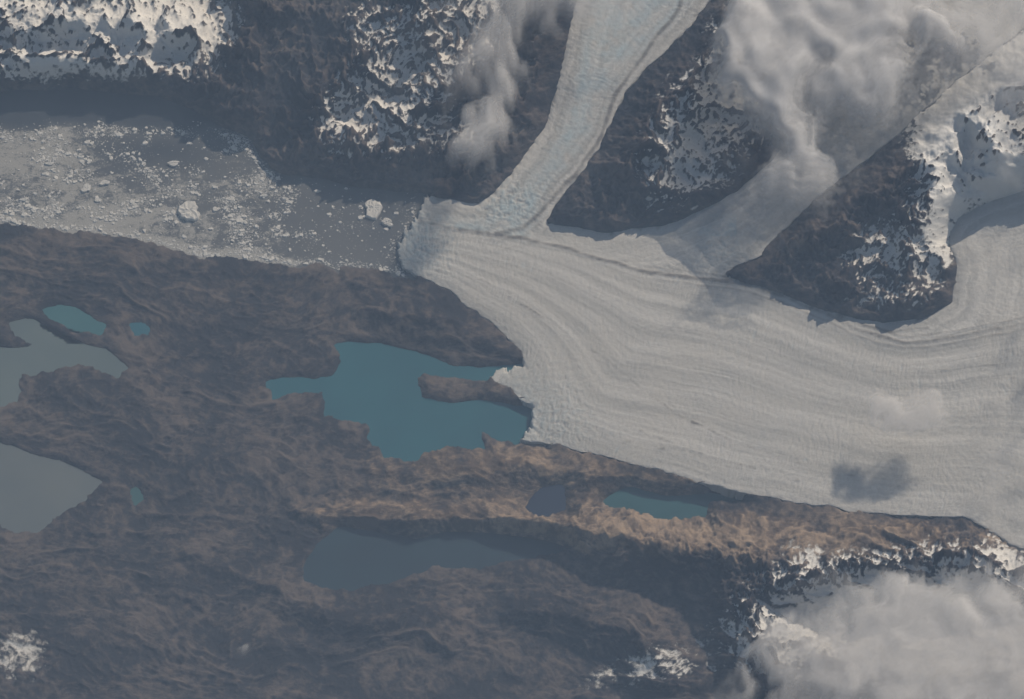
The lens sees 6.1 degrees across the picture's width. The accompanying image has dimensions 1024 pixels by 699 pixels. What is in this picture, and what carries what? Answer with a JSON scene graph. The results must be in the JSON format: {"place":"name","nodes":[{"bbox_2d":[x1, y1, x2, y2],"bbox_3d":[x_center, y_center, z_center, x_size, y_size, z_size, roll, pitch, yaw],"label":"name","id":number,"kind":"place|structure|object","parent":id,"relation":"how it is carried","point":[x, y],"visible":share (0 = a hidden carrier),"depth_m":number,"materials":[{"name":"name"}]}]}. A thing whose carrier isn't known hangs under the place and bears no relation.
{"place":"outdoors","nodes":[
{"label":"outdoors","id":0,"kind":"place"},
{"bbox_2d":[0,443,101,532],"bbox_3d":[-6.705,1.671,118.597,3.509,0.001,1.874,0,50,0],"label":"lake","id":1,"kind":"structure","parent":0,"point":[38,493],"depth_m":118.56,"materials":[{"name":"liquid"}]},
{"bbox_2d":[0,318,127,406],"bbox_3d":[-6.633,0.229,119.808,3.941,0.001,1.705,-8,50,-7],"label":"lake","id":2,"kind":"structure","parent":0,"point":[46,351],"depth_m":119.92,"materials":[{"name":"liquid"}]},
{"bbox_2d":[40,305,105,343],"bbox_3d":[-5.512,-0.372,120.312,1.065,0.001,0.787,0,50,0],"label":"lake","id":3,"kind":"structure","parent":0,"point":[75,319],"depth_m":120.31,"materials":[{"name":"liquid"}]},
{"bbox_2d":[130,487,143,504],"bbox_3d":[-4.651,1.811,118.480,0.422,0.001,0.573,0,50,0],"label":"lake","id":4,"kind":"structure","parent":0,"point":[137,495],"depth_m":118.49,"materials":[{"name":"liquid"}]},
{"bbox_2d":[129,322,149,335],"bbox_3d":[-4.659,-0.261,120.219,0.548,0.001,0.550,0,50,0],"label":"lake","id":5,"kind":"structure","parent":0,"point":[138,329],"depth_m":120.22,"materials":[{"name":"liquid"}]},
{"bbox_2d":[0,88,428,280],"bbox_3d":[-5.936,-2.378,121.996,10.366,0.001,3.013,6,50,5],"label":"lake","id":6,"kind":"structure","parent":0,"point":[22,109],"depth_m":121.72,"materials":[{"name":"liquid"}]},
{"bbox_2d":[81,183,90,192],"bbox_3d":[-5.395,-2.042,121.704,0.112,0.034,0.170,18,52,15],"label":"iceberg","id":7,"kind":"object","parent":6,"relation":"on","point":[86,187],"visible":1,"depth_m":121.69,"materials":[{"name":"white ice"}]},
{"bbox_2d":[94,196,101,202],"bbox_3d":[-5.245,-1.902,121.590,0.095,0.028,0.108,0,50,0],"label":"iceberg","id":8,"kind":"object","parent":6,"relation":"on","point":[97,199],"visible":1,"depth_m":121.57,"materials":[{"name":"white ice"}]},
{"bbox_2d":[99,180,109,185],"bbox_3d":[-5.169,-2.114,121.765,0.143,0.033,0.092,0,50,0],"label":"iceberg","id":9,"kind":"object","parent":6,"relation":"on","point":[104,182],"visible":1,"depth_m":121.75,"materials":[{"name":"white ice"}]},
{"bbox_2d":[167,161,179,166],"bbox_3d":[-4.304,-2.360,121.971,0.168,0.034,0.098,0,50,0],"label":"iceberg","id":10,"kind":"object","parent":6,"relation":"on","point":[173,163],"visible":1,"depth_m":121.96,"materials":[{"name":"white ice"}]},
{"bbox_2d":[178,201,199,221],"bbox_3d":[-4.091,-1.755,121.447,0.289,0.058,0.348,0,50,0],"label":"iceberg","id":11,"kind":"object","parent":6,"relation":"on","point":[187,211],"visible":1,"depth_m":121.41,"materials":[{"name":"white ice"}]},
{"bbox_2d":[0,120,415,276],"bbox_3d":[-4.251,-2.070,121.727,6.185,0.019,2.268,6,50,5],"label":"brash ice","id":12,"kind":"structure","parent":6,"relation":"on","point":[204,253],"depth_m":121.53,"materials":[{"name":"white ice"}]},
{"bbox_2d":[213,207,220,211],"bbox_3d":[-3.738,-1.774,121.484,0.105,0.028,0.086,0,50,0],"label":"iceberg","id":13,"kind":"object","parent":6,"relation":"on","point":[215,209],"visible":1,"depth_m":121.47,"materials":[{"name":"white ice"}]},
{"bbox_2d":[364,199,382,219],"bbox_3d":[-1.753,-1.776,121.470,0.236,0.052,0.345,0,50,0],"label":"iceberg","id":14,"kind":"object","parent":6,"relation":"on","point":[373,207],"visible":1,"depth_m":121.45,"materials":[{"name":"white ice"}]},
{"bbox_2d":[380,218,393,227],"bbox_3d":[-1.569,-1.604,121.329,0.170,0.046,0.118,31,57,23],"label":"iceberg","id":15,"kind":"object","parent":6,"relation":"on","point":[387,222],"visible":1,"depth_m":121.31,"materials":[{"name":"white ice"}]},
{"bbox_2d":[266,342,531,461],"bbox_3d":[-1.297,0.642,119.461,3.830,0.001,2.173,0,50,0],"label":"lake","id":16,"kind":"structure","parent":0,"point":[375,387],"depth_m":119.43,"materials":[{"name":"liquid"}]},
{"bbox_2d":[303,527,566,590],"bbox_3d":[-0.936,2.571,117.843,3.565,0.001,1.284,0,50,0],"label":"lake","id":17,"kind":"structure","parent":0,"point":[349,558],"depth_m":117.89,"materials":[{"name":"liquid"}]},
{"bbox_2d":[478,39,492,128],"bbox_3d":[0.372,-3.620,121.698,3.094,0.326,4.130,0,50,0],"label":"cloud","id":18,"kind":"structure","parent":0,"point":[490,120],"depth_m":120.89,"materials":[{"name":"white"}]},
{"bbox_2d":[0,0,1023,698],"bbox_3d":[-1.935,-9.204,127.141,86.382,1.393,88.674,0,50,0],"label":"terrain","id":19,"kind":"structure","parent":0,"point":[184,580],"depth_m":119.29,"materials":[{"name":"stone"}]},
{"bbox_2d":[397,0,1023,549],"bbox_3d":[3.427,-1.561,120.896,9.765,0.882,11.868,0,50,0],"label":"glacier","id":20,"kind":"object","parent":19,"relation":"on","point":[669,348],"visible":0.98,"depth_m":120.01,"materials":[{"name":"white ice"}]},
{"bbox_2d":[525,484,565,516],"bbox_3d":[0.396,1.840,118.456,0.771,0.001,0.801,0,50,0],"label":"lake","id":21,"kind":"structure","parent":0,"point":[548,501],"depth_m":118.43,"materials":[{"name":"liquid"}]},
{"bbox_2d":[603,487,741,519],"bbox_3d":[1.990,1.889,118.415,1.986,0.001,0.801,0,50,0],"label":"lake","id":22,"kind":"structure","parent":0,"point":[657,505],"depth_m":118.42,"materials":[{"name":"liquid"}]},
{"bbox_2d":[714,0,952,173],"bbox_3d":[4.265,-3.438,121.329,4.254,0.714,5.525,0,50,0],"label":"cloud","id":23,"kind":"structure","parent":0,"point":[781,44],"depth_m":121.34,"materials":[{"name":"white"}]},
{"bbox_2d":[767,576,1023,698],"bbox_3d":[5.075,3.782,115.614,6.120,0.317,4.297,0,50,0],"label":"cloud","id":24,"kind":"structure","parent":0,"point":[905,658],"depth_m":115.58,"materials":[{"name":"white"}]},
{"bbox_2d":[874,398,931,424],"bbox_3d":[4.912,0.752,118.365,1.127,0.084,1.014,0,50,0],"label":"cloud","id":25,"kind":"structure","parent":0,"point":[891,407],"depth_m":118.30,"materials":[{"name":"white"}]}
]}

